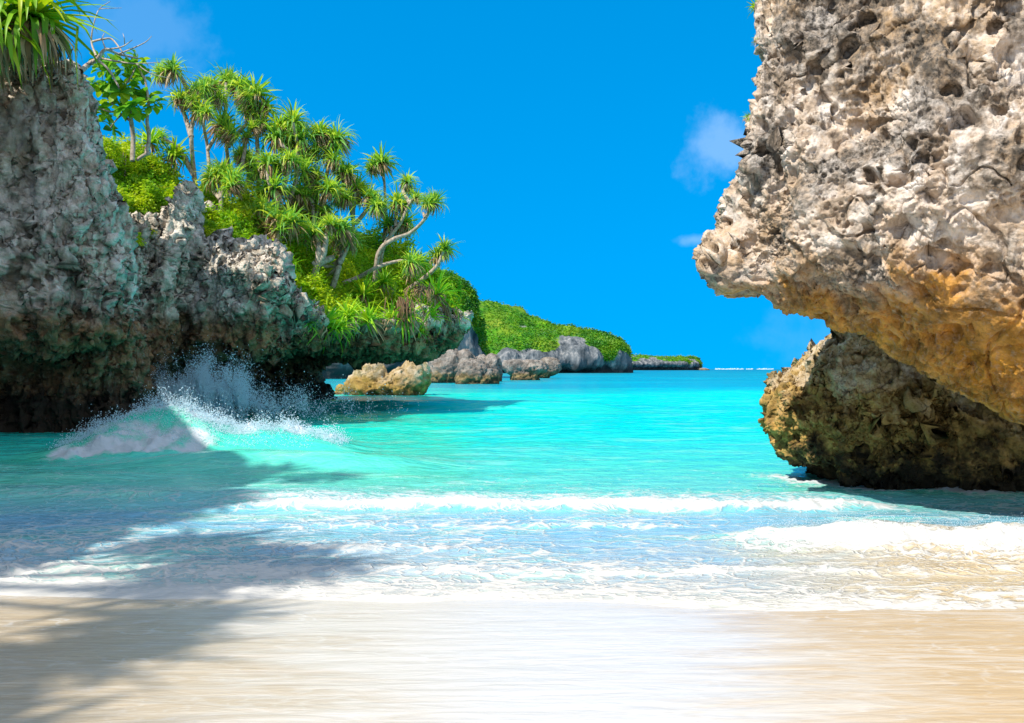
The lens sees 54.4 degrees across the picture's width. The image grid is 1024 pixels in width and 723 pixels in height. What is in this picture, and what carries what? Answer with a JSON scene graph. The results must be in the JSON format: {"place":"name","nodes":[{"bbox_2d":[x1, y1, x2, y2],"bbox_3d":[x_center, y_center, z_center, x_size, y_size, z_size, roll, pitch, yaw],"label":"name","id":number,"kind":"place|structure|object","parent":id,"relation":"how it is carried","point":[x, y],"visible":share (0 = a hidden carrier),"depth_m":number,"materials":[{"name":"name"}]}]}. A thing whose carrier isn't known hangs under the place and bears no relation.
{"place":"outdoors","nodes":[
{"label":"outdoors","id":0,"kind":"place"},
{"bbox_2d":[0,58,473,432],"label":"sea cliff","id":1,"kind":"structure","parent":0,"point":[100,308],"depth_m":25.16,"materials":[{"name":"grey stone"}]},
{"bbox_2d":[0,0,119,95],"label":"screw pine","id":2,"kind":"object","parent":1,"relation":"on","point":[32,34],"visible":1,"depth_m":23.10,"materials":[{"name":"green plant"}]},
{"bbox_2d":[79,1,169,88],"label":"dead branches","id":3,"kind":"object","parent":1,"relation":"on","point":[86,66],"visible":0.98,"depth_m":25.16,"materials":[{"name":"grey wood"}]},
{"bbox_2d":[86,48,166,161],"bbox_3d":[-10.956,-7.227,27.869,2.445,3.184,1.708,0,0,0],"label":"broad leaved tree","id":4,"kind":"object","parent":1,"relation":"on","point":[133,74],"visible":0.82,"depth_m":27.93,"materials":[{"name":"green plant"}]},
{"bbox_2d":[136,232,146,245],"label":"leafy shrub","id":5,"kind":"object","parent":1,"relation":"on","point":[139,241],"visible":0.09,"depth_m":28.66,"materials":[{"name":"green plant"}]},
{"bbox_2d":[292,295,325,341],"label":"screw pine","id":6,"kind":"object","parent":1,"relation":"on","point":[312,326],"visible":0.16,"depth_m":30.97,"materials":[{"name":"green plant"}]},
{"bbox_2d":[309,292,352,356],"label":"screw pine","id":7,"kind":"object","parent":1,"relation":"on","point":[331,315],"visible":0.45,"depth_m":31.82,"materials":[{"name":"green plant"}]},
{"bbox_2d":[323,306,361,347],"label":"screw pine","id":8,"kind":"object","parent":1,"relation":"on","point":[341,328],"visible":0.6,"depth_m":32.27,"materials":[{"name":"green plant"}]},
{"bbox_2d":[334,296,368,337],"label":"screw pine","id":9,"kind":"object","parent":1,"relation":"on","point":[351,311],"visible":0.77,"depth_m":32.62,"materials":[{"name":"green plant"}]},
{"bbox_2d":[349,298,394,346],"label":"screw pine","id":10,"kind":"object","parent":1,"relation":"on","point":[368,316],"visible":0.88,"depth_m":33.29,"materials":[{"name":"green plant"}]},
{"bbox_2d":[374,298,410,341],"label":"screw pine","id":11,"kind":"object","parent":1,"relation":"on","point":[389,314],"visible":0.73,"depth_m":34.05,"materials":[{"name":"green plant"}]},
{"bbox_2d":[384,297,423,329],"bbox_3d":[-3.697,-1.641,34.252,1.375,1.204,0.663,0,0,0],"label":"root mat","id":12,"kind":"object","parent":1,"relation":"attached to","point":[405,309],"visible":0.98,"depth_m":34.07,"materials":[{"name":"brown plant"}]},
{"bbox_2d":[404,283,434,303],"bbox_3d":[-3.268,-2.397,35.080,1.065,0.785,0.632,0,0,0],"label":"root mat","id":13,"kind":"object","parent":1,"relation":"attached to","point":[421,290],"visible":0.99,"depth_m":34.93,"materials":[{"name":"brown plant"}]},
{"bbox_2d":[415,325,433,341],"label":"screw pine","id":14,"kind":"object","parent":1,"relation":"on","point":[421,331],"visible":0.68,"depth_m":35.24,"materials":[{"name":"green plant"}]},
{"bbox_2d":[417,300,449,334],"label":"screw pine","id":15,"kind":"object","parent":1,"relation":"on","point":[432,310],"visible":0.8,"depth_m":35.59,"materials":[{"name":"green plant"}]},
{"bbox_2d":[406,266,468,314],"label":"screw pine","id":16,"kind":"object","parent":1,"relation":"on","point":[437,296],"visible":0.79,"depth_m":36.48,"materials":[{"name":"green plant"}]},
{"bbox_2d":[438,305,457,331],"bbox_3d":[-2.643,-1.558,36.521,1.360,1.042,0.617,0,0,0],"label":"root mat","id":17,"kind":"object","parent":1,"relation":"attached to","point":[447,312],"visible":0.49,"depth_m":36.35,"materials":[{"name":"brown plant"}]},
{"bbox_2d":[442,291,473,329],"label":"screw pine","id":18,"kind":"object","parent":1,"relation":"on","point":[452,306],"visible":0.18,"depth_m":37.34,"materials":[{"name":"green plant"}]},
{"bbox_2d":[112,164,458,334],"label":"hillside","id":19,"kind":"structure","parent":0,"point":[358,265],"depth_m":36.28,"materials":[{"name":"green plant"}]},
{"bbox_2d":[103,136,124,166],"bbox_3d":[-12.498,-6.405,30.549,1.174,1.188,0.930,0,0,0],"label":"leafy shrub","id":20,"kind":"object","parent":19,"relation":"on","point":[112,148],"visible":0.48,"depth_m":30.48,"materials":[{"name":"green plant"}]},
{"bbox_2d":[105,139,147,175],"bbox_3d":[-12.154,-6.370,31.305,1.434,1.214,1.150,0,0,0],"label":"leafy shrub","id":21,"kind":"object","parent":19,"relation":"on","point":[125,150],"visible":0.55,"depth_m":31.23,"materials":[{"name":"green plant"}]},
{"bbox_2d":[122,120,176,159],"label":"screw pine","id":22,"kind":"object","parent":19,"relation":"on","point":[153,138],"visible":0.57,"depth_m":32.61,"materials":[{"name":"green plant"}]},
{"bbox_2d":[142,151,173,178],"bbox_3d":[-11.915,-6.317,32.437,1.649,1.125,1.200,0,0,0],"label":"leafy shrub","id":23,"kind":"object","parent":19,"relation":"on","point":[156,162],"visible":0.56,"depth_m":32.29,"materials":[{"name":"green plant"}]},
{"bbox_2d":[154,127,175,146],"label":"screw pine","id":24,"kind":"object","parent":19,"relation":"on","point":[161,133],"visible":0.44,"depth_m":33.54,"materials":[{"name":"green plant"}]},
{"bbox_2d":[152,131,203,177],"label":"screw pine","id":25,"kind":"object","parent":19,"relation":"on","point":[173,154],"visible":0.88,"depth_m":33.03,"materials":[{"name":"green plant"}]},
{"bbox_2d":[150,52,220,185],"bbox_3d":[-10.776,-7.425,32.865,2.694,5.486,1.832,0,0,0],"label":"screw pine","id":26,"kind":"object","parent":19,"relation":"on","point":[186,100],"visible":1,"depth_m":32.80,"materials":[{"name":"green plant"}]},
{"bbox_2d":[203,205,225,223],"bbox_3d":[-9.803,-4.597,32.493,1.208,1.065,1.005,0,0,0],"label":"leafy shrub","id":27,"kind":"object","parent":19,"relation":"on","point":[211,214],"visible":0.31,"depth_m":32.30,"materials":[{"name":"green plant"}]},
{"bbox_2d":[190,73,244,197],"bbox_3d":[-10.214,-7.516,34.627,1.937,5.089,2.769,0,0,0],"label":"screw pine","id":28,"kind":"object","parent":19,"relation":"on","point":[225,133],"visible":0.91,"depth_m":34.60,"materials":[{"name":"green plant"}]},
{"bbox_2d":[194,149,253,212],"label":"screw pine","id":29,"kind":"object","parent":19,"relation":"on","point":[221,177],"visible":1,"depth_m":32.77,"materials":[{"name":"green plant"}]},
{"bbox_2d":[202,60,264,195],"bbox_3d":[-9.974,-8.059,35.851,2.724,5.634,1.915,0,0,32],"label":"screw pine","id":30,"kind":"object","parent":19,"relation":"on","point":[230,79],"visible":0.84,"depth_m":35.58,"materials":[{"name":"green plant"}]},
{"bbox_2d":[217,207,251,228],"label":"screw pine","id":31,"kind":"object","parent":19,"relation":"on","point":[232,218],"visible":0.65,"depth_m":32.54,"materials":[{"name":"green plant"}]},
{"bbox_2d":[224,142,265,193],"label":"screw pine","id":32,"kind":"object","parent":19,"relation":"on","point":[237,155],"visible":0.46,"depth_m":35.84,"materials":[{"name":"green plant"}]},
{"bbox_2d":[233,204,260,230],"bbox_3d":[-8.972,-4.736,33.538,1.403,1.209,1.223,0,0,30],"label":"leafy shrub","id":33,"kind":"object","parent":19,"relation":"on","point":[246,212],"visible":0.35,"depth_m":33.20,"materials":[{"name":"green plant"}]},
{"bbox_2d":[228,71,281,186],"bbox_3d":[-9.304,-7.768,35.765,2.308,5.318,1.936,0,0,24],"label":"screw pine","id":34,"kind":"object","parent":19,"relation":"on","point":[258,116],"visible":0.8,"depth_m":35.56,"materials":[{"name":"green plant"}]},
{"bbox_2d":[241,141,310,209],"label":"screw pine","id":35,"kind":"object","parent":19,"relation":"on","point":[268,174],"visible":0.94,"depth_m":34.27,"materials":[{"name":"green plant"}]},
{"bbox_2d":[239,191,318,246],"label":"screw pine","id":36,"kind":"object","parent":19,"relation":"on","point":[278,221],"visible":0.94,"depth_m":33.08,"materials":[{"name":"green plant"}]},
{"bbox_2d":[102,129,462,319],"bbox_3d":[-7.873,-4.348,35.705,16.939,7.214,7.072,0,0,-36],"label":"ground cover","id":37,"kind":"object","parent":19,"relation":"on","point":[157,192],"visible":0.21,"depth_m":33.59,"materials":[{"name":"green plant"}]},
{"bbox_2d":[236,179,268,208],"bbox_3d":[-8.945,-5.734,34.382,1.370,1.144,1.101,0,0,0],"label":"leafy shrub","id":38,"kind":"object","parent":37,"relation":"on","point":[247,198],"visible":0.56,"depth_m":34.18,"materials":[{"name":"green plant"}]},
{"bbox_2d":[258,97,322,208],"bbox_3d":[-7.955,-7.287,35.910,2.519,4.619,2.038,0,0,-17],"label":"screw pine","id":39,"kind":"object","parent":19,"relation":"on","point":[289,129],"visible":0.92,"depth_m":35.59,"materials":[{"name":"green plant"}]},
{"bbox_2d":[292,248,307,275],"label":"screw pine","id":40,"kind":"object","parent":19,"relation":"on","point":[295,263],"visible":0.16,"depth_m":32.99,"materials":[{"name":"green plant"}]},
{"bbox_2d":[294,256,323,274],"bbox_3d":[-7.226,-3.070,34.374,1.603,1.064,1.198,0,0,0],"label":"leafy shrub","id":41,"kind":"object","parent":19,"relation":"on","point":[309,263],"visible":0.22,"depth_m":34.04,"materials":[{"name":"green plant"}]},
{"bbox_2d":[282,148,350,250],"bbox_3d":[-7.147,-5.737,35.508,2.559,3.940,2.576,0,-1,-38],"label":"screw pine","id":42,"kind":"object","parent":19,"relation":"on","point":[314,192],"visible":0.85,"depth_m":35.41,"materials":[{"name":"green plant"}]},
{"bbox_2d":[292,207,347,283],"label":"screw pine","id":43,"kind":"object","parent":19,"relation":"on","point":[321,257],"visible":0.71,"depth_m":33.64,"materials":[{"name":"green plant"}]},
{"bbox_2d":[292,116,359,177],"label":"screw pine","id":44,"kind":"object","parent":19,"relation":"on","point":[330,141],"visible":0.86,"depth_m":36.17,"materials":[{"name":"green plant"}]},
{"bbox_2d":[320,204,372,287],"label":"screw pine","id":45,"kind":"object","parent":19,"relation":"on","point":[343,244],"visible":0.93,"depth_m":34.49,"materials":[{"name":"green plant"}]},
{"bbox_2d":[329,158,396,235],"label":"screw pine","id":46,"kind":"object","parent":19,"relation":"on","point":[372,201],"visible":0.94,"depth_m":36.45,"materials":[{"name":"green plant"}]},
{"bbox_2d":[341,269,384,306],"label":"screw pine","id":47,"kind":"object","parent":19,"relation":"on","point":[363,291],"visible":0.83,"depth_m":34.75,"materials":[{"name":"green plant"}]},
{"bbox_2d":[361,140,401,248],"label":"screw pine","id":48,"kind":"object","parent":19,"relation":"on","point":[378,164],"visible":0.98,"depth_m":37.89,"materials":[{"name":"green plant"}]},
{"bbox_2d":[341,245,430,284],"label":"screw pine","id":49,"kind":"object","parent":19,"relation":"on","point":[413,264],"visible":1,"depth_m":34.94,"materials":[{"name":"green plant"}]},
{"bbox_2d":[368,265,403,299],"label":"screw pine","id":50,"kind":"object","parent":19,"relation":"on","point":[384,282],"visible":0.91,"depth_m":35.63,"materials":[{"name":"green plant"}]},
{"bbox_2d":[372,168,424,270],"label":"screw pine","id":51,"kind":"object","parent":19,"relation":"on","point":[395,223],"visible":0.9,"depth_m":37.27,"materials":[{"name":"green plant"}]},
{"bbox_2d":[384,291,424,342],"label":"screw pine","id":52,"kind":"object","parent":19,"relation":"on","point":[407,327],"visible":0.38,"depth_m":34.57,"materials":[{"name":"green plant"}]},
{"bbox_2d":[390,263,425,285],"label":"screw pine","id":53,"kind":"object","parent":19,"relation":"on","point":[407,277],"visible":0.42,"depth_m":37.12,"materials":[{"name":"green plant"}]},
{"bbox_2d":[372,187,449,281],"bbox_3d":[-3.653,-4.610,36.285,2.884,3.551,1.620,0,0,0],"label":"screw pine","id":54,"kind":"object","parent":19,"relation":"on","point":[431,203],"visible":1,"depth_m":36.06,"materials":[{"name":"green plant"}]},
{"bbox_2d":[413,248,431,272],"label":"screw pine","id":55,"kind":"object","parent":19,"relation":"on","point":[424,260],"visible":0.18,"depth_m":38.84,"materials":[{"name":"green plant"}]},
{"bbox_2d":[403,233,460,290],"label":"screw pine","id":56,"kind":"object","parent":19,"relation":"on","point":[443,251],"visible":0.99,"depth_m":37.08,"materials":[{"name":"green plant"}]},
{"bbox_2d":[47,0,830,368],"label":"sky","id":57,"kind":"structure","parent":0,"point":[581,152],"materials":[{"name":"blue"}]},
{"bbox_2d":[0,369,1023,610],"bbox_3d":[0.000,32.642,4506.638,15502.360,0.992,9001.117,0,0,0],"label":"sea","id":58,"kind":"structure","parent":0,"point":[662,488],"depth_m":11.07,"materials":[{"name":"liquid"}]},
{"bbox_2d":[334,384,343,394],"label":"tidal rock","id":59,"kind":"object","parent":58,"relation":"in","point":[338,386],"visible":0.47,"depth_m":61.24,"materials":[{"name":"stone"}]},
{"bbox_2d":[342,360,431,395],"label":"tidal rock","id":60,"kind":"object","parent":58,"relation":"in","point":[408,378],"visible":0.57,"depth_m":59.11,"materials":[{"name":"stone"}]},
{"bbox_2d":[322,267,490,378],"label":"headland","id":61,"kind":"structure","parent":58,"relation":"in","point":[474,341],"depth_m":159.80,"materials":[{"name":"green plant"}]},
{"bbox_2d":[429,349,476,382],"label":"tidal rock","id":62,"kind":"object","parent":58,"relation":"in","point":[443,368],"visible":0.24,"depth_m":110.17,"materials":[{"name":"grey stone"}]},
{"bbox_2d":[454,358,500,383],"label":"tidal rock","id":63,"kind":"object","parent":58,"relation":"in","point":[474,371],"visible":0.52,"depth_m":102.49,"materials":[{"name":"grey stone"}]},
{"bbox_2d":[476,353,502,380],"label":"tidal rock","id":64,"kind":"object","parent":58,"relation":"in","point":[493,360],"visible":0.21,"depth_m":123.16,"materials":[{"name":"grey stone"}]},
{"bbox_2d":[502,359,548,379],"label":"tidal rock","id":65,"kind":"object","parent":58,"relation":"in","point":[525,369],"visible":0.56,"depth_m":134.31,"materials":[{"name":"grey stone"}]},
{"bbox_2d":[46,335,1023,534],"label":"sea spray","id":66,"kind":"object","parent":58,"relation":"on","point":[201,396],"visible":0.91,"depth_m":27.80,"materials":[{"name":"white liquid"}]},
{"bbox_2d":[539,357,561,377],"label":"tidal rock","id":67,"kind":"object","parent":58,"relation":"in","point":[555,365],"visible":0.45,"depth_m":163.50,"materials":[{"name":"grey stone"}]},
{"bbox_2d":[479,299,633,372],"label":"headland","id":68,"kind":"structure","parent":58,"relation":"in","point":[515,332],"depth_m":347.59,"materials":[{"name":"green plant"}]},
{"bbox_2d":[631,353,702,369],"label":"headland","id":69,"kind":"structure","parent":58,"relation":"in","point":[661,362],"depth_m":883.01,"materials":[{"name":"grey stone"}]},
{"bbox_2d":[715,368,773,369],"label":"reef surf","id":70,"kind":"structure","parent":58,"relation":"on","point":[743,369],"depth_m":1486.86,"materials":[{"name":"white liquid"}]},
{"bbox_2d":[0,595,1023,722],"bbox_3d":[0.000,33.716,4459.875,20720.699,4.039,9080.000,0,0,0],"label":"sand","id":71,"kind":"structure","parent":0,"point":[121,660],"depth_m":5.36,"materials":[{"name":"beige sand"}]},
{"bbox_2d":[692,0,1023,491],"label":"overhanging rock","id":72,"kind":"object","parent":71,"relation":"on","point":[870,210],"visible":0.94,"depth_m":9.79,"materials":[{"name":"stone"}]},
{"bbox_2d":[742,112,750,122],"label":"plant","id":73,"kind":"object","parent":72,"relation":"on","point":[744,116],"visible":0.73,"depth_m":10.78,"materials":[{"name":"green plant"}]},
{"bbox_2d":[747,0,757,17],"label":"plant","id":74,"kind":"object","parent":72,"relation":"on","point":[753,5],"visible":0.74,"depth_m":10.62,"materials":[{"name":"green plant"}]}
]}

